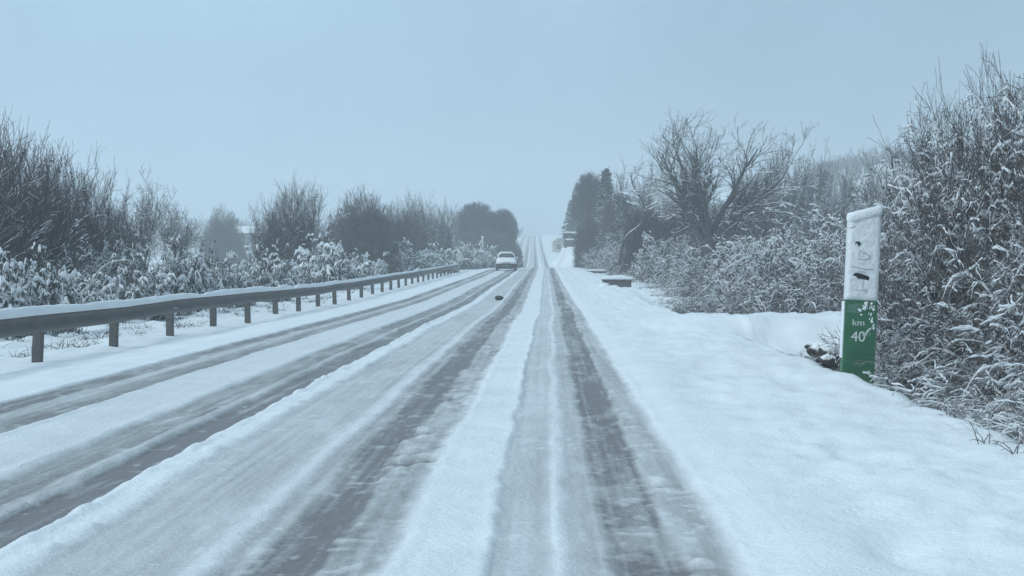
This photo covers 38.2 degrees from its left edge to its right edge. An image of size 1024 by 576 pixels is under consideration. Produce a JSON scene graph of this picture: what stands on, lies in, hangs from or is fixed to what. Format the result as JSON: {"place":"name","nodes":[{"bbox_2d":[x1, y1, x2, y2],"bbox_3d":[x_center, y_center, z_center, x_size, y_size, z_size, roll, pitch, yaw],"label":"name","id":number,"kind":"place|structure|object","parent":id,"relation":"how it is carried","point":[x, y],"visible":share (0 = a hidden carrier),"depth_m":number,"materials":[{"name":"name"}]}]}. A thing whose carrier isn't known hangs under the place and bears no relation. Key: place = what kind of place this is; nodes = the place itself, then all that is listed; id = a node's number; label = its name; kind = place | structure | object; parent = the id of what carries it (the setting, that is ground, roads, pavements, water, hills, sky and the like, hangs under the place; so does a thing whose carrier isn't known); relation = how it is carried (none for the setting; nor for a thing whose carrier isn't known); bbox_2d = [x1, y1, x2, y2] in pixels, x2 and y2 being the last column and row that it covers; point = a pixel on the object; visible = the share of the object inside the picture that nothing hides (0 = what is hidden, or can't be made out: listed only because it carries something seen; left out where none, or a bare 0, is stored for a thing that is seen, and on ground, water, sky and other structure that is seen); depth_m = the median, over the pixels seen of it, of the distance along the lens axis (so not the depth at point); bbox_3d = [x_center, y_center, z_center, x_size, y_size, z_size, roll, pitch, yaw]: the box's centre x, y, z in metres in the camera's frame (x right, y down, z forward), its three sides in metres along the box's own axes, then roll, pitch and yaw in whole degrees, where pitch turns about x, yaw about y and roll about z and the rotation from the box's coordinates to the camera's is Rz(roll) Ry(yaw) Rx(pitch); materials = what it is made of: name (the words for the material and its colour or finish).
{"place":"outdoors","nodes":[
{"label":"outdoors","id":0,"kind":"place"},
{"bbox_2d":[0,236,824,575],"bbox_3d":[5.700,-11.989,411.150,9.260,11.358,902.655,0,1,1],"label":"road","id":1,"kind":"structure","parent":0,"point":[534,422],"depth_m":10.13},
{"bbox_2d":[494,252,517,270],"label":"car","id":2,"kind":"object","parent":1,"relation":"on","point":[505,260],"visible":1,"depth_m":129.08,"materials":[{"name":"white paint"}]},
{"bbox_2d":[0,164,1023,575],"bbox_3d":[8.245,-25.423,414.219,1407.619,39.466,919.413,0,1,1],"label":"ground","id":3,"kind":"structure","parent":0,"point":[842,474],"depth_m":11.66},
{"bbox_2d":[0,112,56,275],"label":"bare thicket","id":4,"kind":"object","parent":3,"relation":"on","point":[8,216],"visible":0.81,"depth_m":42.38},
{"bbox_2d":[0,246,58,339],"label":"shrub","id":5,"kind":"object","parent":3,"relation":"on","point":[17,294],"visible":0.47,"depth_m":31.32,"materials":[{"name":"grey plant"}]},
{"bbox_2d":[0,242,82,333],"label":"shrub","id":6,"kind":"object","parent":3,"relation":"on","point":[64,292],"visible":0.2,"depth_m":34.20,"materials":[{"name":"grey plant"}]},
{"bbox_2d":[2,132,105,282],"bbox_3d":[-15.003,-2.122,48.271,3.054,6.072,4.164,-1,1,-27],"label":"bare thicket","id":7,"kind":"object","parent":3,"relation":"on","point":[71,212],"visible":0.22,"depth_m":47.94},
{"bbox_2d":[0,105,121,276],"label":"bare thicket","id":8,"kind":"object","parent":3,"relation":"on","point":[45,184],"visible":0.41,"depth_m":45.07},
{"bbox_2d":[36,215,112,296],"bbox_3d":[-12.860,-0.557,43.379,3.590,3.154,3.310,-1,1,-43],"label":"brush","id":9,"kind":"object","parent":3,"relation":"on","point":[86,268],"visible":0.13,"depth_m":43.53,"materials":[{"name":"grey plant"}]},
{"bbox_2d":[58,156,139,282],"bbox_3d":[-14.818,-1.982,52.037,3.480,5.751,3.950,-1,1,-38],"label":"bare thicket","id":10,"kind":"object","parent":3,"relation":"on","point":[93,226],"visible":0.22,"depth_m":52.27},
{"bbox_2d":[68,268,134,322],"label":"shrub","id":11,"kind":"object","parent":3,"relation":"on","point":[98,295],"visible":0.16,"depth_m":40.22,"materials":[{"name":"grey plant"}]},
{"bbox_2d":[85,259,132,294],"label":"pale stem","id":12,"kind":"object","parent":3,"relation":"on","point":[87,290],"visible":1,"depth_m":36.22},
{"bbox_2d":[81,197,153,274],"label":"bare thicket","id":13,"kind":"object","parent":3,"relation":"on","point":[130,237],"visible":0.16,"depth_m":56.33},
{"bbox_2d":[82,193,158,291],"bbox_3d":[-13.267,-1.143,50.254,3.344,4.136,3.206,0,1,0],"label":"brush","id":14,"kind":"object","parent":3,"relation":"on","point":[123,253],"visible":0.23,"depth_m":49.91,"materials":[{"name":"grey plant"}]},
{"bbox_2d":[110,163,174,267],"bbox_3d":[-16.196,-2.453,64.601,2.966,6.011,4.183,0,1,-18],"label":"bare tree","id":15,"kind":"object","parent":3,"relation":"on","point":[150,225],"visible":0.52,"depth_m":64.43,"materials":[{"name":"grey plant"}]},
{"bbox_2d":[100,239,187,320],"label":"shrub","id":16,"kind":"object","parent":3,"relation":"on","point":[133,282],"visible":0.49,"depth_m":42.94,"materials":[{"name":"white plant"}]},
{"bbox_2d":[150,184,210,263],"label":"bare tree","id":17,"kind":"object","parent":3,"relation":"on","point":[186,237],"visible":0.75,"depth_m":73.94,"materials":[{"name":"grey plant"}]},
{"bbox_2d":[0,288,370,357],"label":"grass","id":18,"kind":"structure","parent":3,"relation":"on","point":[176,325],"depth_m":32.44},
{"bbox_2d":[155,233,230,315],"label":"shrub","id":19,"kind":"object","parent":3,"relation":"on","point":[198,277],"visible":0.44,"depth_m":46.91,"materials":[{"name":"white plant"}]},
{"bbox_2d":[199,204,247,272],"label":"bush","id":20,"kind":"object","parent":3,"relation":"on","point":[225,238],"visible":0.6,"depth_m":189.69,"materials":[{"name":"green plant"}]},
{"bbox_2d":[190,250,257,306],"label":"shrub","id":21,"kind":"object","parent":3,"relation":"on","point":[229,280],"visible":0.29,"depth_m":53.82,"materials":[{"name":"grey plant"}]},
{"bbox_2d":[0,263,457,362],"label":"guardrail","id":22,"kind":"object","parent":3,"relation":"on","point":[37,322],"visible":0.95,"depth_m":29.95,"materials":[{"name":"metal"}]},
{"bbox_2d":[233,226,262,267],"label":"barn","id":23,"kind":"structure","parent":3,"relation":"on","point":[244,229],"depth_m":233.91,"materials":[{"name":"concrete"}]},
{"bbox_2d":[239,232,306,301],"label":"shrub","id":24,"kind":"object","parent":3,"relation":"on","point":[264,275],"visible":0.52,"depth_m":59.73,"materials":[{"name":"grey plant"}]},
{"bbox_2d":[246,186,301,272],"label":"bare thicket","id":25,"kind":"object","parent":3,"relation":"on","point":[275,223],"visible":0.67,"depth_m":84.82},
{"bbox_2d":[96,212,456,259],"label":"distant woodland","id":26,"kind":"object","parent":3,"relation":"on","point":[200,239],"visible":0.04,"depth_m":420.91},
{"bbox_2d":[274,170,350,285],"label":"bare thicket","id":27,"kind":"object","parent":3,"relation":"on","point":[302,231],"visible":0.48,"depth_m":87.86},
{"bbox_2d":[290,230,368,289],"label":"shrub","id":28,"kind":"object","parent":3,"relation":"on","point":[322,266],"visible":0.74,"depth_m":75.50,"materials":[{"name":"white plant"}]},
{"bbox_2d":[324,184,401,274],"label":"bush","id":29,"kind":"object","parent":3,"relation":"on","point":[356,230],"visible":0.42,"depth_m":111.11,"materials":[{"name":"grey plant"}]},
{"bbox_2d":[352,249,394,282],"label":"shrub","id":30,"kind":"object","parent":3,"relation":"on","point":[376,268],"visible":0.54,"depth_m":94.44,"materials":[{"name":"grey plant"}]},
{"bbox_2d":[379,200,424,266],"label":"bush","id":31,"kind":"object","parent":3,"relation":"on","point":[402,226],"visible":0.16,"depth_m":127.48,"materials":[{"name":"grey plant"}]},
{"bbox_2d":[386,234,446,277],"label":"shrub","id":32,"kind":"object","parent":3,"relation":"on","point":[410,261],"visible":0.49,"depth_m":114.15,"materials":[{"name":"grey plant"}]},
{"bbox_2d":[396,187,436,252],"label":"bare thicket","id":33,"kind":"object","parent":3,"relation":"on","point":[423,228],"visible":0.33,"depth_m":139.86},
{"bbox_2d":[408,197,460,256],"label":"bare thicket","id":34,"kind":"object","parent":3,"relation":"on","point":[444,237],"visible":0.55,"depth_m":154.57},
{"bbox_2d":[424,243,467,273],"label":"shrub","id":35,"kind":"object","parent":3,"relation":"on","point":[445,258],"visible":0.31,"depth_m":134.42,"materials":[{"name":"grey plant"}]},
{"bbox_2d":[452,240,492,269],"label":"shrub","id":36,"kind":"object","parent":3,"relation":"on","point":[476,260],"visible":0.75,"depth_m":164.44,"materials":[{"name":"grey plant"}]},
{"bbox_2d":[450,200,500,244],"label":"round tree","id":37,"kind":"object","parent":3,"relation":"on","point":[471,215],"visible":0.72,"depth_m":198.54,"materials":[{"name":"grey plant"}]},
{"bbox_2d":[462,240,497,268],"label":"shrub","id":38,"kind":"object","parent":3,"relation":"on","point":[492,260],"visible":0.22,"depth_m":171.74,"materials":[{"name":"grey plant"}]},
{"bbox_2d":[453,223,514,266],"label":"bush","id":39,"kind":"object","parent":3,"relation":"on","point":[489,240],"visible":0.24,"depth_m":193.86,"materials":[{"name":"grey plant"}]},
{"bbox_2d":[494,208,518,239],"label":"round tree","id":40,"kind":"object","parent":3,"relation":"on","point":[506,220],"visible":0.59,"depth_m":204.16,"materials":[{"name":"grey plant"}]},
{"bbox_2d":[494,229,523,267],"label":"bush","id":41,"kind":"object","parent":3,"relation":"on","point":[517,251],"visible":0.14,"depth_m":197.36,"materials":[{"name":"grey plant"}]},
{"bbox_2d":[551,236,563,251],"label":"house","id":42,"kind":"structure","parent":3,"relation":"on","point":[557,246],"depth_m":327.22,"materials":[{"name":"plastic"}]},
{"bbox_2d":[558,199,580,241],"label":"conifer","id":43,"kind":"object","parent":3,"relation":"on","point":[570,220],"visible":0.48,"depth_m":207.47,"materials":[{"name":"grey plant"}]},
{"bbox_2d":[563,232,581,247],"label":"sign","id":44,"kind":"object","parent":3,"relation":"on","point":[569,235],"visible":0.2,"depth_m":195.32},
{"bbox_2d":[571,172,602,225],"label":"round tree","id":45,"kind":"object","parent":3,"relation":"on","point":[587,190],"visible":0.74,"depth_m":163.85,"materials":[{"name":"grey plant"}]},
{"bbox_2d":[571,200,611,267],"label":"bush","id":46,"kind":"object","parent":3,"relation":"on","point":[587,237],"visible":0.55,"depth_m":148.94,"materials":[{"name":"grey plant"}]},
{"bbox_2d":[580,238,616,268],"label":"bramble","id":47,"kind":"object","parent":3,"relation":"on","point":[587,256],"visible":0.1,"depth_m":144.74,"materials":[{"name":"grey plant"}]},
{"bbox_2d":[592,167,614,254],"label":"conifer","id":48,"kind":"object","parent":3,"relation":"on","point":[606,176],"visible":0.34,"depth_m":149.35,"materials":[{"name":"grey plant"}]},
{"bbox_2d":[582,238,624,270],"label":"bramble","id":49,"kind":"object","parent":3,"relation":"on","point":[600,260],"visible":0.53,"depth_m":121.20,"materials":[{"name":"white plant"}]},
{"bbox_2d":[601,249,625,274],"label":"bramble","id":50,"kind":"object","parent":3,"relation":"on","point":[614,270],"visible":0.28,"depth_m":105.60,"materials":[{"name":"grey plant"}]},
{"bbox_2d":[592,183,637,249],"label":"bare tree","id":51,"kind":"object","parent":3,"relation":"on","point":[599,217],"visible":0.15,"depth_m":141.21,"materials":[{"name":"grey plant"}]},
{"bbox_2d":[598,276,632,286],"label":"culvert wall","id":52,"kind":"structure","parent":3,"relation":"on","point":[616,281],"depth_m":69.70,"materials":[{"name":"concrete"}]},
{"bbox_2d":[600,194,635,246],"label":"round tree","id":53,"kind":"object","parent":3,"relation":"on","point":[606,228],"visible":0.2,"depth_m":139.08,"materials":[{"name":"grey plant"}]},
{"bbox_2d":[603,158,664,264],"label":"bare tree","id":54,"kind":"object","parent":3,"relation":"on","point":[622,210],"visible":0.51,"depth_m":117.09,"materials":[{"name":"grey plant"}]},
{"bbox_2d":[623,243,651,279],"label":"bramble","id":55,"kind":"object","parent":3,"relation":"on","point":[632,271],"visible":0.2,"depth_m":87.48,"materials":[{"name":"grey plant"}]},
{"bbox_2d":[618,155,658,264],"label":"dead tree","id":56,"kind":"object","parent":3,"relation":"on","point":[626,191],"visible":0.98,"depth_m":95.78,"materials":[{"name":"brown plant"}]},
{"bbox_2d":[620,194,663,274],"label":"bush","id":57,"kind":"object","parent":3,"relation":"on","point":[633,242],"visible":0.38,"depth_m":103.20,"materials":[{"name":"grey plant"}]},
{"bbox_2d":[626,174,688,234],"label":"bare tree","id":58,"kind":"object","parent":3,"relation":"on","point":[673,207],"visible":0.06,"depth_m":112.49,"materials":[{"name":"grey plant"}]},
{"bbox_2d":[631,229,692,283],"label":"bramble","id":59,"kind":"object","parent":3,"relation":"on","point":[656,256],"visible":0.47,"depth_m":76.70,"materials":[{"name":"grey plant"}]},
{"bbox_2d":[646,209,700,259],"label":"bush","id":60,"kind":"object","parent":3,"relation":"on","point":[667,228],"visible":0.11,"depth_m":97.18,"materials":[{"name":"grey plant"}]},
{"bbox_2d":[644,217,718,276],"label":"bramble","id":61,"kind":"object","parent":3,"relation":"on","point":[684,245],"visible":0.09,"depth_m":87.64,"materials":[{"name":"grey plant"}]},
{"bbox_2d":[637,235,725,288],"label":"bramble","id":62,"kind":"object","parent":3,"relation":"on","point":[653,285],"visible":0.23,"depth_m":64.77,"materials":[{"name":"grey plant"}]},
{"bbox_2d":[649,267,732,313],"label":"bramble","id":63,"kind":"object","parent":3,"relation":"on","point":[705,291],"visible":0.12,"depth_m":44.93,"materials":[{"name":"grey plant"}]},
{"bbox_2d":[650,245,737,297],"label":"bramble","id":64,"kind":"object","parent":3,"relation":"on","point":[681,284],"visible":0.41,"depth_m":53.80,"materials":[{"name":"grey plant"}]},
{"bbox_2d":[657,214,761,292],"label":"bramble","id":65,"kind":"object","parent":3,"relation":"on","point":[708,260],"visible":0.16,"depth_m":59.68,"materials":[{"name":"grey plant"}]},
{"bbox_2d":[672,263,779,314],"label":"bramble","id":66,"kind":"object","parent":3,"relation":"on","point":[699,308],"visible":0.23,"depth_m":38.18,"materials":[{"name":"grey plant"}]},
{"bbox_2d":[627,103,832,265],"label":"bare tree","id":67,"kind":"object","parent":3,"relation":"on","point":[698,216],"visible":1,"depth_m":82.88,"materials":[{"name":"grey plant"}]},
{"bbox_2d":[716,205,760,259],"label":"bush","id":68,"kind":"object","parent":3,"relation":"on","point":[734,233],"visible":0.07,"depth_m":96.87,"materials":[{"name":"grey plant"}]},
{"bbox_2d":[686,198,834,299],"bbox_3d":[8.380,-1.271,48.759,4.856,3.636,4.655,0,1,-7],"label":"bramble","id":69,"kind":"object","parent":3,"relation":"on","point":[745,262],"visible":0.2,"depth_m":48.50,"materials":[{"name":"grey plant"}]},
{"bbox_2d":[705,204,818,261],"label":"bramble","id":70,"kind":"object","parent":3,"relation":"on","point":[734,236],"visible":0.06,"depth_m":69.83,"materials":[{"name":"grey plant"}]},
{"bbox_2d":[729,150,802,239],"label":"bare tree","id":71,"kind":"object","parent":3,"relation":"on","point":[777,195],"visible":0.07,"depth_m":105.59,"materials":[{"name":"grey plant"}]},
{"bbox_2d":[753,201,797,252],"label":"bush","id":72,"kind":"object","parent":3,"relation":"on","point":[779,219],"visible":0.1,"depth_m":98.91,"materials":[{"name":"grey plant"}]},
{"bbox_2d":[709,193,842,309],"bbox_3d":[7.625,-1.033,40.730,4.423,3.345,4.613,-1,2,-44],"label":"bramble","id":73,"kind":"object","parent":3,"relation":"on","point":[779,261],"visible":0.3,"depth_m":40.30,"materials":[{"name":"grey plant"}]},
{"bbox_2d":[701,237,878,314],"bbox_3d":[6.419,-0.203,33.211,3.874,1.858,4.201,-1,1,-35],"label":"bramble","id":74,"kind":"object","parent":3,"relation":"on","point":[782,301],"visible":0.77,"depth_m":32.92,"materials":[{"name":"grey plant"}]},
{"bbox_2d":[754,139,841,236],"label":"bare tree","id":75,"kind":"object","parent":3,"relation":"on","point":[806,202],"visible":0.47,"depth_m":108.36,"materials":[{"name":"grey plant"}]},
{"bbox_2d":[758,201,843,259],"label":"bramble","id":76,"kind":"object","parent":3,"relation":"on","point":[792,225],"visible":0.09,"depth_m":80.84,"materials":[{"name":"grey plant"}]},
{"bbox_2d":[807,341,826,356],"bbox_3d":[4.668,0.938,22.537,0.338,0.247,0.413,-1,1,-27],"label":"stone","id":77,"kind":"object","parent":3,"relation":"on","point":[813,348],"visible":0.52,"depth_m":22.45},
{"bbox_2d":[661,143,982,229],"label":"distant woodland","id":78,"kind":"object","parent":3,"relation":"on","point":[850,161],"visible":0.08,"depth_m":336.79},
{"bbox_2d":[804,205,846,245],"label":"bush","id":79,"kind":"object","parent":3,"relation":"on","point":[820,222],"visible":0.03,"depth_m":107.08,"materials":[{"name":"grey plant"}]},
{"bbox_2d":[793,136,861,224],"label":"bare tree","id":80,"kind":"object","parent":3,"relation":"on","point":[843,199],"visible":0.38,"depth_m":123.54,"materials":[{"name":"grey plant"}]},
{"bbox_2d":[815,342,839,368],"bbox_3d":[4.763,0.999,21.920,0.633,0.391,0.466,-1,1,-42],"label":"stone","id":81,"kind":"object","parent":3,"relation":"on","point":[821,351],"visible":0.37,"depth_m":21.76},
{"bbox_2d":[818,354,837,364],"bbox_3d":[4.559,1.031,21.315,0.277,0.160,0.324,0,1,4],"label":"stone","id":82,"kind":"object","parent":3,"relation":"on","point":[822,360],"visible":0.88,"depth_m":21.24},
{"bbox_2d":[790,198,891,280],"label":"bramble","id":83,"kind":"object","parent":3,"relation":"on","point":[831,229],"visible":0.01,"depth_m":51.97,"materials":[{"name":"grey plant"}]},
{"bbox_2d":[778,180,904,312],"bbox_3d":[8.312,-0.946,34.744,4.190,3.199,4.370,0,1,8],"label":"bramble","id":84,"kind":"object","parent":3,"relation":"on","point":[838,241],"visible":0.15,"depth_m":34.84,"materials":[{"name":"grey plant"}]},
{"bbox_2d":[808,195,894,243],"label":"bramble","id":85,"kind":"object","parent":3,"relation":"on","point":[819,220],"depth_m":62.30,"materials":[{"name":"grey plant"}]},
{"bbox_2d":[829,181,883,221],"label":"bare tree","id":86,"kind":"object","parent":3,"relation":"on","point":[858,200],"visible":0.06,"depth_m":144.25,"materials":[{"name":"grey plant"}]},
{"bbox_2d":[839,205,882,385],"bbox_3d":[3.792,0.194,16.126,0.374,2.198,0.200,3,0,1],"label":"kilometre post","id":87,"kind":"object","parent":3,"relation":"on","point":[861,282],"visible":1,"depth_m":16.07,"materials":[{"name":"green paint"}]},
{"bbox_2d":[858,181,894,225],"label":"bush","id":88,"kind":"object","parent":3,"relation":"on","point":[885,218],"visible":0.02,"depth_m":148.65,"materials":[{"name":"grey plant"}]},
{"bbox_2d":[817,221,987,405],"bbox_3d":[4.930,0.277,17.638,3.035,2.134,2.420,0,1,-13],"label":"thicket","id":89,"kind":"object","parent":3,"relation":"on","point":[890,373],"visible":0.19,"depth_m":17.44,"materials":[{"name":"grey plant"}]},
{"bbox_2d":[810,61,1022,318],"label":"thicket","id":90,"kind":"object","parent":3,"relation":"on","point":[906,175],"visible":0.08,"depth_m":24.44,"materials":[{"name":"grey plant"}]},
{"bbox_2d":[856,245,1023,411],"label":"thicket","id":91,"kind":"object","parent":3,"relation":"on","point":[940,347],"visible":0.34,"depth_m":15.36,"materials":[{"name":"grey plant"}]},
{"bbox_2d":[860,349,1023,432],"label":"bramble","id":92,"kind":"object","parent":3,"relation":"on","point":[908,394],"visible":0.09,"depth_m":14.80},
{"bbox_2d":[864,73,1021,326],"bbox_3d":[6.282,-1.020,20.199,3.114,3.954,2.483,0,1,9],"label":"thicket","id":93,"kind":"object","parent":3,"relation":"on","point":[925,190],"visible":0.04,"depth_m":20.08,"materials":[{"name":"grey plant"}]},
{"bbox_2d":[874,116,1023,397],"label":"thicket","id":94,"kind":"object","parent":3,"relation":"on","point":[935,250],"visible":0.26,"depth_m":17.15,"materials":[{"name":"grey plant"}]},
{"bbox_2d":[882,47,1023,302],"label":"thicket","id":95,"kind":"object","parent":3,"relation":"on","point":[986,112],"visible":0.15,"depth_m":18.47,"materials":[{"name":"grey plant"}]},
{"bbox_2d":[891,373,1023,437],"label":"bramble","id":96,"kind":"object","parent":3,"relation":"on","point":[983,409],"visible":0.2,"depth_m":13.07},
{"bbox_2d":[920,50,1023,240],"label":"thicket","id":97,"kind":"object","parent":3,"relation":"on","point":[1015,117],"visible":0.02,"depth_m":20.19,"materials":[{"name":"grey plant"}]},
{"bbox_2d":[930,205,1023,437],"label":"thicket","id":98,"kind":"object","parent":3,"relation":"on","point":[1002,366],"visible":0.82,"depth_m":12.57,"materials":[{"name":"grey plant"}]},
{"bbox_2d":[969,420,992,443],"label":"dry weed","id":99,"kind":"object","parent":3,"relation":"on","point":[976,439],"visible":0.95,"depth_m":10.33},
{"bbox_2d":[941,398,1023,448],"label":"bramble","id":100,"kind":"object","parent":3,"relation":"on","point":[1020,429],"visible":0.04,"depth_m":11.13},
{"bbox_2d":[942,71,1023,389],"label":"thicket","id":101,"kind":"object","parent":3,"relation":"on","point":[1018,224],"visible":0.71,"depth_m":14.94,"materials":[{"name":"grey plant"}]},
{"bbox_2d":[967,339,1023,443],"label":"thicket","id":102,"kind":"object","parent":3,"relation":"on","point":[1012,416],"visible":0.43,"depth_m":10.53,"materials":[{"name":"grey plant"}]},
{"bbox_2d":[973,170,1023,317],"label":"thicket","id":103,"kind":"object","parent":3,"relation":"on","point":[998,247],"visible":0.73,"depth_m":13.70,"materials":[{"name":"grey plant"}]},
{"bbox_2d":[975,77,1023,289],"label":"thicket","id":104,"kind":"object","parent":3,"relation":"on","point":[1021,143],"visible":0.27,"depth_m":16.47,"materials":[{"name":"grey plant"}]},
{"bbox_2d":[988,435,1023,454],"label":"dry weed","id":105,"kind":"object","parent":3,"relation":"on","point":[1021,441],"visible":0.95,"depth_m":9.55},
{"bbox_2d":[0,0,1023,236],"label":"sky","id":106,"kind":"structure","parent":0,"point":[499,104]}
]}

